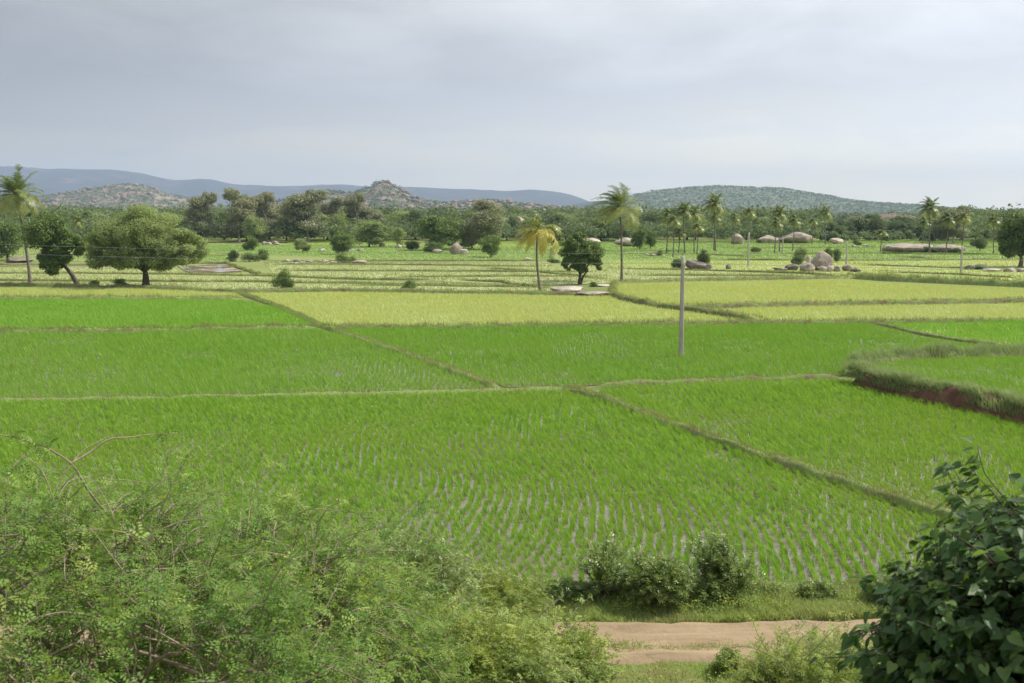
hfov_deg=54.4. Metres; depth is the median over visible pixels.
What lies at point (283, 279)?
shrub
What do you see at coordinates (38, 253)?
paddy plot
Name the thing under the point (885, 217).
bare hillside
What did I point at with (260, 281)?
field bank
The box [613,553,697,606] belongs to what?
leafy shrub
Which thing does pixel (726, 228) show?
wood undergrowth
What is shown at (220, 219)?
wood tree
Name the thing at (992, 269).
boulder
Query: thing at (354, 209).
pale trunk tree
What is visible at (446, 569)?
leafy shrub
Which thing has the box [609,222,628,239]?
wood tree
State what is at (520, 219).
boulder
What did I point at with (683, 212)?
coconut palm
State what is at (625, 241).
boulder
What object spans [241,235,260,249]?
shrub
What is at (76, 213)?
wood tree
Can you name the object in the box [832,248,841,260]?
shrub
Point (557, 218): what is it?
wood tree
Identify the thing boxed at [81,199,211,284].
spreading tree
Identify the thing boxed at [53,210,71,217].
wood tree
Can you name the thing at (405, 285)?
shrub
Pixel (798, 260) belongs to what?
shrub
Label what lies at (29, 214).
wood tree
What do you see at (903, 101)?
sky
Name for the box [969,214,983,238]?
wood tree
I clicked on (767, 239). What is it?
boulder
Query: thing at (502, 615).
leafy shrub
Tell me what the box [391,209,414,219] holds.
wood tree
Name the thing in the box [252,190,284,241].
pale trunk tree
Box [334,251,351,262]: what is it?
shrub
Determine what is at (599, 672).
leafy shrub
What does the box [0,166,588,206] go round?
distant hills
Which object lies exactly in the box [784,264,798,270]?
boulder
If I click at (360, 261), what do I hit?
boulder
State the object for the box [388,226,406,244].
light tree
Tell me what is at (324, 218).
wood tree
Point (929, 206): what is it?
coconut palm
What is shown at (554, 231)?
round tree
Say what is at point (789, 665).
thorn bush
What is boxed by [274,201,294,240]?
pale trunk tree
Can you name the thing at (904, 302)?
field bank
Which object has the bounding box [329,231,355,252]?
round tree
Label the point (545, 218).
wood tree
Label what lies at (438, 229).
round tree
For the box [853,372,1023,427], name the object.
field bank
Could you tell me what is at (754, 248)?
shrub
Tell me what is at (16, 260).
boulder
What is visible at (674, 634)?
dirt road
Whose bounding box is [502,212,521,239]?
wood tree
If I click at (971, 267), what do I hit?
boulder
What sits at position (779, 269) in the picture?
boulder
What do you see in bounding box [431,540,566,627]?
leafy shrub
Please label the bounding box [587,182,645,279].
coconut palm
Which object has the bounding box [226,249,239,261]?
shrub
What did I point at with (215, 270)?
flooded plot
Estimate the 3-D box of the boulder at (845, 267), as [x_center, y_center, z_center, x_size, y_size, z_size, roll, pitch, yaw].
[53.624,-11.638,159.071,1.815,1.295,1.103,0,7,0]
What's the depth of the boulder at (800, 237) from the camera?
311.83 m
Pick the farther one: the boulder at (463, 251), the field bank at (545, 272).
the boulder at (463, 251)
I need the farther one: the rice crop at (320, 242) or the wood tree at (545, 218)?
the wood tree at (545, 218)
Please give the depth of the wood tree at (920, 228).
351.53 m
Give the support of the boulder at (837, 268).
on the ground at (260, 267)
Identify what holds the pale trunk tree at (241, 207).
on the ground at (260, 267)
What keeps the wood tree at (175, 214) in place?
on the ground at (260, 267)
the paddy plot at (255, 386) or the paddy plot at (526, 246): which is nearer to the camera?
the paddy plot at (255, 386)
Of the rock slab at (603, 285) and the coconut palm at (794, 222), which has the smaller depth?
the rock slab at (603, 285)
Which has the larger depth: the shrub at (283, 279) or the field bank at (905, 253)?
the field bank at (905, 253)
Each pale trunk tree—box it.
[180,191,219,238]
[218,187,257,241]
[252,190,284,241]
[273,188,331,241]
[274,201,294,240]
[318,197,343,219]
[340,191,371,238]
[362,207,387,223]
[460,199,510,247]
[930,205,972,242]
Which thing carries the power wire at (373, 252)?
attached to the utility pole at (681, 327)
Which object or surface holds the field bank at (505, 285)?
on the ground at (260, 267)
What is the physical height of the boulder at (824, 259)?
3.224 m
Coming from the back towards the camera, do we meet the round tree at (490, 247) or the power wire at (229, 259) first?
the round tree at (490, 247)
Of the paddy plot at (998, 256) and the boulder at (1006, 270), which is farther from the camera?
the paddy plot at (998, 256)
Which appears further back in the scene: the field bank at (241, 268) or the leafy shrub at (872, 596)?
the field bank at (241, 268)
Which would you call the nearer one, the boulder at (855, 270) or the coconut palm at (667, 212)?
the boulder at (855, 270)
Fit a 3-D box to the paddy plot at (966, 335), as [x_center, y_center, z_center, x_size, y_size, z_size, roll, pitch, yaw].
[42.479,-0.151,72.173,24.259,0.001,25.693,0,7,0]
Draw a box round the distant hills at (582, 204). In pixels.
[561,200,608,206]
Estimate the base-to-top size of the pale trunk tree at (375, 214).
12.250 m
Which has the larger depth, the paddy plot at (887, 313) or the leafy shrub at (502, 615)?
the paddy plot at (887, 313)
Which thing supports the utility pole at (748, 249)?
on the paddy plot at (853, 264)
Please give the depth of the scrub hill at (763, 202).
2930.35 m
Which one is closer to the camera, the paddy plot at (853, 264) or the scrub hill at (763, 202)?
the paddy plot at (853, 264)
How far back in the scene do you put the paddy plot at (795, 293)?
115.51 m
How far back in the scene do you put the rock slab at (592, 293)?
110.38 m
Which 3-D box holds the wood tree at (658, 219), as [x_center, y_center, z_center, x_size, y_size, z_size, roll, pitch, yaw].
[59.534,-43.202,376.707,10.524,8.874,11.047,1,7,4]
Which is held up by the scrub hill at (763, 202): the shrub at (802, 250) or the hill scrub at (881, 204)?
the hill scrub at (881, 204)
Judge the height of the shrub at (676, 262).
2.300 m
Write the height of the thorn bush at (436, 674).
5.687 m
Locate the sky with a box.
[0,0,1023,209]
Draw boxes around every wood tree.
[15,210,41,219]
[27,207,50,220]
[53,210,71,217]
[67,210,97,234]
[84,212,107,227]
[160,213,184,227]
[173,207,187,218]
[212,210,228,239]
[315,213,336,239]
[339,214,362,225]
[383,214,399,222]
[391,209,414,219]
[398,206,426,239]
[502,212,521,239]
[506,214,530,221]
[532,214,551,223]
[547,211,575,239]
[554,212,578,239]
[569,216,584,237]
[584,216,616,240]
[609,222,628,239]
[619,211,648,222]
[639,209,662,222]
[656,216,666,235]
[664,213,709,239]
[735,212,762,239]
[759,215,772,225]
[787,210,810,229]
[814,220,828,237]
[819,220,847,233]
[836,217,856,231]
[843,218,869,233]
[849,211,880,237]
[864,211,889,233]
[884,218,907,237]
[888,213,918,238]
[907,215,922,230]
[917,214,933,235]
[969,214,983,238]
[973,219,991,238]
[997,210,1019,220]
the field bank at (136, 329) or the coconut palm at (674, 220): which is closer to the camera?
the field bank at (136, 329)
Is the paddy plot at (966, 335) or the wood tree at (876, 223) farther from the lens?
the wood tree at (876, 223)
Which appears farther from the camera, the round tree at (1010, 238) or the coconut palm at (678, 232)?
the coconut palm at (678, 232)
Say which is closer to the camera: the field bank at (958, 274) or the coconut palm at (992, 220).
the field bank at (958, 274)
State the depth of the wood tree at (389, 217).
364.76 m
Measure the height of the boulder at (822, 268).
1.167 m
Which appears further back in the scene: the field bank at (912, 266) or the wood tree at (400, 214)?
the wood tree at (400, 214)
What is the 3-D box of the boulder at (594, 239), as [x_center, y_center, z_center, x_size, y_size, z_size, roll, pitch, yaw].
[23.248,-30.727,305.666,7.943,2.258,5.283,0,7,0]
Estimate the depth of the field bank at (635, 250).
243.45 m
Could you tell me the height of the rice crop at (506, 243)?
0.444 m
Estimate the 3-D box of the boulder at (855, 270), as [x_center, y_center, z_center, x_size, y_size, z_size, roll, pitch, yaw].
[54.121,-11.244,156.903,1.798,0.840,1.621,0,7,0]
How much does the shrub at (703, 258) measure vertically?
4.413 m
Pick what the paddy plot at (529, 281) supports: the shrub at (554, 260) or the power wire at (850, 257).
the shrub at (554, 260)
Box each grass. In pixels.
[0,243,1023,608]
[833,339,1023,415]
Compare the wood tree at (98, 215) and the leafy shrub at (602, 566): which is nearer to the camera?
the leafy shrub at (602, 566)
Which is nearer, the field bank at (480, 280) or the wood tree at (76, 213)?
the field bank at (480, 280)
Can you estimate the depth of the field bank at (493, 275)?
144.06 m
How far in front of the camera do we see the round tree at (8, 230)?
193.19 m
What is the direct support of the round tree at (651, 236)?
on the paddy plot at (678, 256)
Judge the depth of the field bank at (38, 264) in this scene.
176.31 m
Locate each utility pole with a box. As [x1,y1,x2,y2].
[678,253,685,355]
[747,233,749,265]
[845,241,847,264]
[960,245,962,272]
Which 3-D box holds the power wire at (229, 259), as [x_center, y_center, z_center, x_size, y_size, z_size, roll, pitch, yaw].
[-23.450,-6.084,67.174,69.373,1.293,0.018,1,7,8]
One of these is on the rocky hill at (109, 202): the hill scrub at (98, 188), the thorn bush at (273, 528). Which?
the hill scrub at (98, 188)
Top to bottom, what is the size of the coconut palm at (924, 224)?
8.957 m
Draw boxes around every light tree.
[242,215,270,240]
[329,210,347,238]
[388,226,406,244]
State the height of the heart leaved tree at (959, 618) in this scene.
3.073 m
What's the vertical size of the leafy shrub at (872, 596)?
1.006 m
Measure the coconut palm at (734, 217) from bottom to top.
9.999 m
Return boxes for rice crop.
[0,245,103,261]
[287,239,413,243]
[499,241,561,246]
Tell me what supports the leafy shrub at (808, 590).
on the ground at (260, 267)
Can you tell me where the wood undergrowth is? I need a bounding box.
[3,213,1003,240]
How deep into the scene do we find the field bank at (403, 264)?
176.96 m
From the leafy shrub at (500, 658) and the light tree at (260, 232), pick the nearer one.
the leafy shrub at (500, 658)
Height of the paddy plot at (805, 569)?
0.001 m
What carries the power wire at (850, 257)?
attached to the utility pole at (681, 327)
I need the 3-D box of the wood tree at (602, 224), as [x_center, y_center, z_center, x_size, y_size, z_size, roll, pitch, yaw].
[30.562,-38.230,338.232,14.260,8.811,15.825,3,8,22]
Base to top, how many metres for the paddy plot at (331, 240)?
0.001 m
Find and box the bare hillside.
[845,213,917,221]
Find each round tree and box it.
[0,220,25,258]
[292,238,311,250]
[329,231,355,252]
[350,218,389,246]
[413,215,466,245]
[457,209,476,248]
[477,234,502,256]
[545,221,565,244]
[630,229,645,249]
[643,230,656,247]
[972,234,988,250]
[994,209,1023,266]
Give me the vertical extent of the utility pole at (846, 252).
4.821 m
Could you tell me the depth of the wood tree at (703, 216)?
353.50 m
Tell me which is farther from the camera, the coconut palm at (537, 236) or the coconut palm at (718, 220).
the coconut palm at (718, 220)
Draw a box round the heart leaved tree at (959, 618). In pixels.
[808,437,1023,682]
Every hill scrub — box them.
[0,183,228,209]
[270,180,584,210]
[578,184,998,214]
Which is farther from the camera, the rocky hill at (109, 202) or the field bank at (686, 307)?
the rocky hill at (109, 202)
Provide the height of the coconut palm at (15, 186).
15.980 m
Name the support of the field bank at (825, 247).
on the ground at (260, 267)
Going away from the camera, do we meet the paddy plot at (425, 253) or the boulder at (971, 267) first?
the boulder at (971, 267)
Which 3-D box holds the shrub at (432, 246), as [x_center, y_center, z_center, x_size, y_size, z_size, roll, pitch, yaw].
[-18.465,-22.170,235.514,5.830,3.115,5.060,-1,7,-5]
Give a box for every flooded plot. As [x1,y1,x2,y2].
[0,264,122,266]
[179,264,230,268]
[184,268,242,272]
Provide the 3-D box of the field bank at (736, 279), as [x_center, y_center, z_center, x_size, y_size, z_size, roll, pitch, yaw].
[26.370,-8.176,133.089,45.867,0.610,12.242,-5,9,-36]
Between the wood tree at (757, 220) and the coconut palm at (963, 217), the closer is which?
the coconut palm at (963, 217)
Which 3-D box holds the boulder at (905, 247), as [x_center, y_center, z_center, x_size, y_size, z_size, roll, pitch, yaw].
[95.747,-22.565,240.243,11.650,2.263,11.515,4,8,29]
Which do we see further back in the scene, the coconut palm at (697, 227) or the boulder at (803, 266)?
the coconut palm at (697, 227)
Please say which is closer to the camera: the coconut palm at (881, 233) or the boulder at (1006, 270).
the boulder at (1006, 270)
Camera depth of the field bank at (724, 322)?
82.22 m
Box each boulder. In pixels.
[5,257,33,262]
[351,260,365,262]
[431,249,441,253]
[449,243,462,253]
[460,249,467,254]
[513,217,524,237]
[584,238,600,242]
[613,237,633,245]
[685,259,706,268]
[704,264,712,269]
[731,234,743,243]
[756,235,780,242]
[773,267,787,270]
[780,232,811,242]
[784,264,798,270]
[800,262,814,271]
[810,251,832,269]
[817,266,826,271]
[827,266,833,271]
[829,238,843,243]
[834,266,840,271]
[842,265,852,270]
[850,268,860,271]
[882,243,933,252]
[933,244,965,252]
[965,265,975,269]
[983,268,1002,271]
[1003,268,1016,271]
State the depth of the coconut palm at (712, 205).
244.03 m
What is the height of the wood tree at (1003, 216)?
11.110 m
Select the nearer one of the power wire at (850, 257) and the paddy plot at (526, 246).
the power wire at (850, 257)
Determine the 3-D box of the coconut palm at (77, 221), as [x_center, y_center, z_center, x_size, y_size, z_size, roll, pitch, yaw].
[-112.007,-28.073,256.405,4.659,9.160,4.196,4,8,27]
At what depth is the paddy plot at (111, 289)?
115.51 m
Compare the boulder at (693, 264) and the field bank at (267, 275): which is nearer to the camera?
the field bank at (267, 275)
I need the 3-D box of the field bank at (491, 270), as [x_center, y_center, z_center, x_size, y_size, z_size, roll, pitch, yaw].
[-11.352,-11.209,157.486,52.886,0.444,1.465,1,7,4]
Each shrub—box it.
[88,280,99,284]
[111,278,127,284]
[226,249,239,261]
[240,252,260,261]
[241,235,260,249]
[257,249,270,259]
[267,266,295,287]
[318,592,563,682]
[321,520,497,630]
[330,584,601,682]
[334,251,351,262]
[400,280,416,288]
[404,240,421,249]
[422,241,444,252]
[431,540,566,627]
[454,596,557,642]
[458,241,469,246]
[503,593,632,682]
[532,575,596,605]
[547,258,561,262]
[572,530,631,599]
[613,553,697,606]
[618,544,651,601]
[671,258,680,267]
[679,521,784,609]
[696,248,710,262]
[707,644,746,677]
[750,247,761,251]
[790,253,803,264]
[793,245,807,257]
[795,577,839,600]
[824,246,832,256]
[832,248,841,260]
[851,239,862,244]
[861,571,902,605]
[922,245,938,252]
[949,247,960,252]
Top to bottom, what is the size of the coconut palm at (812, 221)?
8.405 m
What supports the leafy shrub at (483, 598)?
on the ground at (260, 267)
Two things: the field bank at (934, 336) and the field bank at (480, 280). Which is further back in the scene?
the field bank at (480, 280)
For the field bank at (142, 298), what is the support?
on the ground at (260, 267)
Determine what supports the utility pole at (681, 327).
on the paddy plot at (565, 371)
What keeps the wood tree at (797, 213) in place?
on the ground at (260, 267)
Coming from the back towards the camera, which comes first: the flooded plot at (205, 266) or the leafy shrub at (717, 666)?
the flooded plot at (205, 266)
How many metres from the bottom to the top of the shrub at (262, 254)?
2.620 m
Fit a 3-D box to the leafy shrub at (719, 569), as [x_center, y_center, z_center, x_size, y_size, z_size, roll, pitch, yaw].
[4.892,5.582,23.599,2.522,2.576,2.320,-5,9,-34]
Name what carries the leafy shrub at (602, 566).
on the field bank at (778, 583)
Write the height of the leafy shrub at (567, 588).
0.769 m
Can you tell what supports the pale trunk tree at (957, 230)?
on the paddy plot at (998, 256)
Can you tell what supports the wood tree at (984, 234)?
on the ground at (260, 267)
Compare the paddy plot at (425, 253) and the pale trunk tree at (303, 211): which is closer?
the paddy plot at (425, 253)
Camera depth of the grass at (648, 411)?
82.86 m
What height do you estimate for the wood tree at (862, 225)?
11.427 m
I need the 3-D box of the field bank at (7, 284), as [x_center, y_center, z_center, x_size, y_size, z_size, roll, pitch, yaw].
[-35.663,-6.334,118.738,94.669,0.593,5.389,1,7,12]
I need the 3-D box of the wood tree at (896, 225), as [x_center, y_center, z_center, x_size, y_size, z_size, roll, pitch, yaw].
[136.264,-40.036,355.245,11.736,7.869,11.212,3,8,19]
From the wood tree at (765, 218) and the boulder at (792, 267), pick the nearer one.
the boulder at (792, 267)
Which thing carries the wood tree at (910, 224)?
on the ground at (260, 267)
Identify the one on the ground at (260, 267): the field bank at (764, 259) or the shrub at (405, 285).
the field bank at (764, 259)
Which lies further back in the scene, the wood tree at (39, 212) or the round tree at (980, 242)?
the wood tree at (39, 212)
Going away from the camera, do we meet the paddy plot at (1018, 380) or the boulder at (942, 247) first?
the paddy plot at (1018, 380)
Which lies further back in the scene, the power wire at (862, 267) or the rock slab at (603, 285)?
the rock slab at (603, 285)
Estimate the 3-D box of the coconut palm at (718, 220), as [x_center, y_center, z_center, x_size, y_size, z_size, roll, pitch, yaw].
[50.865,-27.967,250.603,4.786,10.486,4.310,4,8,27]
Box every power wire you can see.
[0,244,613,253]
[2,253,448,262]
[694,253,977,259]
[700,263,1023,270]
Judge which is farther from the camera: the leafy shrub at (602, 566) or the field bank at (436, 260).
the field bank at (436, 260)
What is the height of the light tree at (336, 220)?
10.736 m
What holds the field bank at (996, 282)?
on the ground at (260, 267)
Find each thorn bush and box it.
[0,421,304,682]
[0,450,455,682]
[0,522,431,682]
[136,485,482,682]
[704,606,880,682]
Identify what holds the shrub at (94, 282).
on the ground at (260, 267)
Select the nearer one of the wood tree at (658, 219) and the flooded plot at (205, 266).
the flooded plot at (205, 266)
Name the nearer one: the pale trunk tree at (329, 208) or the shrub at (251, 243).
the shrub at (251, 243)
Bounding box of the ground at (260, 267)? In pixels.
[0,235,1023,682]
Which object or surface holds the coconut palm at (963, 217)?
on the ground at (260, 267)
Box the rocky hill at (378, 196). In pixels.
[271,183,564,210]
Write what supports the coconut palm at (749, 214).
on the ground at (260, 267)
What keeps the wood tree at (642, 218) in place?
on the ground at (260, 267)
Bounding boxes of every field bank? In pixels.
[0,264,87,264]
[0,272,439,280]
[0,279,453,284]
[0,282,582,295]
[0,296,236,299]
[0,325,317,333]
[0,386,572,402]
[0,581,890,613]
[191,262,260,273]
[237,292,499,387]
[270,263,535,266]
[275,259,535,261]
[289,269,591,271]
[335,318,1023,328]
[347,284,535,287]
[400,275,596,276]
[455,279,549,288]
[488,268,599,278]
[567,389,968,522]
[590,374,845,389]
[606,250,672,251]
[608,276,842,291]
[610,292,757,319]
[623,268,840,276]
[639,274,803,276]
[692,298,1023,307]
[720,258,1023,260]
[726,246,998,248]
[783,252,1020,254]
[847,273,1023,286]
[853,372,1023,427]
[865,264,980,269]
[873,323,1006,346]
[888,271,1020,278]
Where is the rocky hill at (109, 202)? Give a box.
[1,184,228,210]
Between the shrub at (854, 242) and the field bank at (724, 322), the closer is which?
the field bank at (724, 322)
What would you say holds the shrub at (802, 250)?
on the ground at (260, 267)
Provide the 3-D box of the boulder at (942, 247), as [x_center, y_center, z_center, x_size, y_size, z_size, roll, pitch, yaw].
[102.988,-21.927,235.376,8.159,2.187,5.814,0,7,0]
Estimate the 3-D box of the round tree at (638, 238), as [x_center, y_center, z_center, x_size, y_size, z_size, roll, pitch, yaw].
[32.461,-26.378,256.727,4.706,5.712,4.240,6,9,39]
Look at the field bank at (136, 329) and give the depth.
76.93 m
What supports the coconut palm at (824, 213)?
on the ground at (260, 267)
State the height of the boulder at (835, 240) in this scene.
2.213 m
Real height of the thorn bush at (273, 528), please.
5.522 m
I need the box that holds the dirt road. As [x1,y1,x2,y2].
[0,618,880,666]
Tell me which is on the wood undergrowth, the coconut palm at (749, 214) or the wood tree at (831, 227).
the wood tree at (831, 227)
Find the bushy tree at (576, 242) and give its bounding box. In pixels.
[557,231,605,283]
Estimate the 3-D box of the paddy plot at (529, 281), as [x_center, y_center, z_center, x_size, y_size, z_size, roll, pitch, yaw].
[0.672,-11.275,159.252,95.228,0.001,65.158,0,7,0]
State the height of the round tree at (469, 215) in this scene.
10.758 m
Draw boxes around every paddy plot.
[0,267,551,291]
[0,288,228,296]
[0,330,485,397]
[0,392,954,588]
[1,244,92,261]
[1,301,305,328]
[195,245,549,261]
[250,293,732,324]
[266,262,845,284]
[288,240,407,243]
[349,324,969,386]
[502,242,559,246]
[560,242,703,259]
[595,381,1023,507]
[608,260,1023,279]
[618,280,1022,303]
[707,240,1015,259]
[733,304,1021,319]
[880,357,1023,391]
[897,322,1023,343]
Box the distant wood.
[0,201,1023,223]
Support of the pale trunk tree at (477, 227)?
on the paddy plot at (425, 253)
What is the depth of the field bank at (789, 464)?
34.59 m
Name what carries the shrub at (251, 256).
on the ground at (260, 267)
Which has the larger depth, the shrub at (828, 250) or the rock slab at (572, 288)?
the shrub at (828, 250)
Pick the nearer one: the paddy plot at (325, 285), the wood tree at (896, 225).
the paddy plot at (325, 285)
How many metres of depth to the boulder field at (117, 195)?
2391.06 m
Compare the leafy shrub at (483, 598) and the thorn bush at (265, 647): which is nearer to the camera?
the thorn bush at (265, 647)
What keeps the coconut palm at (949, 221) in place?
on the ground at (260, 267)
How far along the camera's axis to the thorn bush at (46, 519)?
8.64 m
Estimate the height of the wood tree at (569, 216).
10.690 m
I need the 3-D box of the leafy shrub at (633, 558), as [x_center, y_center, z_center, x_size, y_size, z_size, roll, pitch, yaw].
[2.899,5.423,23.510,0.957,1.453,1.078,0,7,0]
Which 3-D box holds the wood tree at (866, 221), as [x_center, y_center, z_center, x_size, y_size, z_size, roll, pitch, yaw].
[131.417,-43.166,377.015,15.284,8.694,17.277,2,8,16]
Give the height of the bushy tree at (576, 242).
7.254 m
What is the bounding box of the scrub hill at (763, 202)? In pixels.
[589,186,937,215]
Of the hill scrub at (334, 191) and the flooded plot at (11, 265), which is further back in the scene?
the hill scrub at (334, 191)
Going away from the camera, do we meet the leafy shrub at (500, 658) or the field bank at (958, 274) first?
the leafy shrub at (500, 658)
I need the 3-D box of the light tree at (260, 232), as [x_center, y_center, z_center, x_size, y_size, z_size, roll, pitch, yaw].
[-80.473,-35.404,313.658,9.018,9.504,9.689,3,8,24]
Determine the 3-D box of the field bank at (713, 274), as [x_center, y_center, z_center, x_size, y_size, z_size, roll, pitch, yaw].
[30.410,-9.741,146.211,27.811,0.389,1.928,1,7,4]
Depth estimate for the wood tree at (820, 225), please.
386.58 m
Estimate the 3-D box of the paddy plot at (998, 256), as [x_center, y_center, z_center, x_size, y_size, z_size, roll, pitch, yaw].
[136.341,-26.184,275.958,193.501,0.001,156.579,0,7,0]
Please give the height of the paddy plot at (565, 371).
0.001 m
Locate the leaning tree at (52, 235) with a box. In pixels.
[14,212,88,284]
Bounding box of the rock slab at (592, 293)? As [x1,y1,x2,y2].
[576,291,611,295]
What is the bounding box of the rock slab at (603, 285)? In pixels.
[597,284,609,286]
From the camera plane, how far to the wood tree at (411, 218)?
352.89 m
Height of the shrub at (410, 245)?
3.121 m
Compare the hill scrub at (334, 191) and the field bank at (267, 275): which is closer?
the field bank at (267, 275)
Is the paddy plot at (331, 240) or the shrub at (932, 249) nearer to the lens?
the shrub at (932, 249)
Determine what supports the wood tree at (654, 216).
on the ground at (260, 267)
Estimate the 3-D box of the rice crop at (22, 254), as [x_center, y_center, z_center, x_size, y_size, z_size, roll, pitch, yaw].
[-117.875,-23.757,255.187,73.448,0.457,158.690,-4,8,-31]
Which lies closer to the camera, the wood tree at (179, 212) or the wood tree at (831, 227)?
the wood tree at (831, 227)
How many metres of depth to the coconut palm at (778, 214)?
238.95 m
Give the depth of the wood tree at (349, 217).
350.61 m
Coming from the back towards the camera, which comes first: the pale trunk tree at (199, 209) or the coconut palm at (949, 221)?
the pale trunk tree at (199, 209)
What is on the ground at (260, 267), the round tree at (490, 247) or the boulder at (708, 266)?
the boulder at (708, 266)
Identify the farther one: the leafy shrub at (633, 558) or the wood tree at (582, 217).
the wood tree at (582, 217)
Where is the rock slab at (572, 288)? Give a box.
[550,286,582,291]
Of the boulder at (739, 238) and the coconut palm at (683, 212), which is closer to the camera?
the coconut palm at (683, 212)
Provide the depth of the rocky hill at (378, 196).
1930.51 m
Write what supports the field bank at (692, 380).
on the ground at (260, 267)
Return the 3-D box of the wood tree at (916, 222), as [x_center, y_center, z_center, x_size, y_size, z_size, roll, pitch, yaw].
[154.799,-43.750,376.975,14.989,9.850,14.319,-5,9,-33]
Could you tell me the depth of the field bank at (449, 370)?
65.95 m
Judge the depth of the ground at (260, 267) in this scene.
155.84 m
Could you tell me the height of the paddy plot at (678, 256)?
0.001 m
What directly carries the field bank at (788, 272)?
on the ground at (260, 267)
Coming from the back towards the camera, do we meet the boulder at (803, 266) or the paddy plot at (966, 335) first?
the boulder at (803, 266)
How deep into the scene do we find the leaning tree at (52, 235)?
126.53 m
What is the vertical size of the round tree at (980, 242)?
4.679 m
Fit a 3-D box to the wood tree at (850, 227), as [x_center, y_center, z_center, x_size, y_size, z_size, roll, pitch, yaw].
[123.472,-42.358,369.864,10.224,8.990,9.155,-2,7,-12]
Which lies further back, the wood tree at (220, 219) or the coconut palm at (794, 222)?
the wood tree at (220, 219)
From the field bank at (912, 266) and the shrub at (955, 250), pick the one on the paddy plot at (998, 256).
the shrub at (955, 250)
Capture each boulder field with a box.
[22,183,215,210]
[639,187,899,210]
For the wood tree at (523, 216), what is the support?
on the ground at (260, 267)
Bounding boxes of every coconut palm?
[0,164,46,281]
[69,215,85,234]
[513,210,561,289]
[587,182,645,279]
[656,208,677,252]
[663,214,681,256]
[670,200,693,252]
[671,228,688,252]
[684,204,702,252]
[688,222,705,252]
[700,191,726,250]
[706,211,723,249]
[727,212,740,243]
[741,206,756,245]
[766,216,785,252]
[768,204,788,251]
[785,213,803,250]
[807,217,817,243]
[817,204,832,243]
[871,229,888,251]
[914,215,931,243]
[915,196,941,252]
[937,212,957,253]
[952,210,972,244]
[982,212,1001,252]

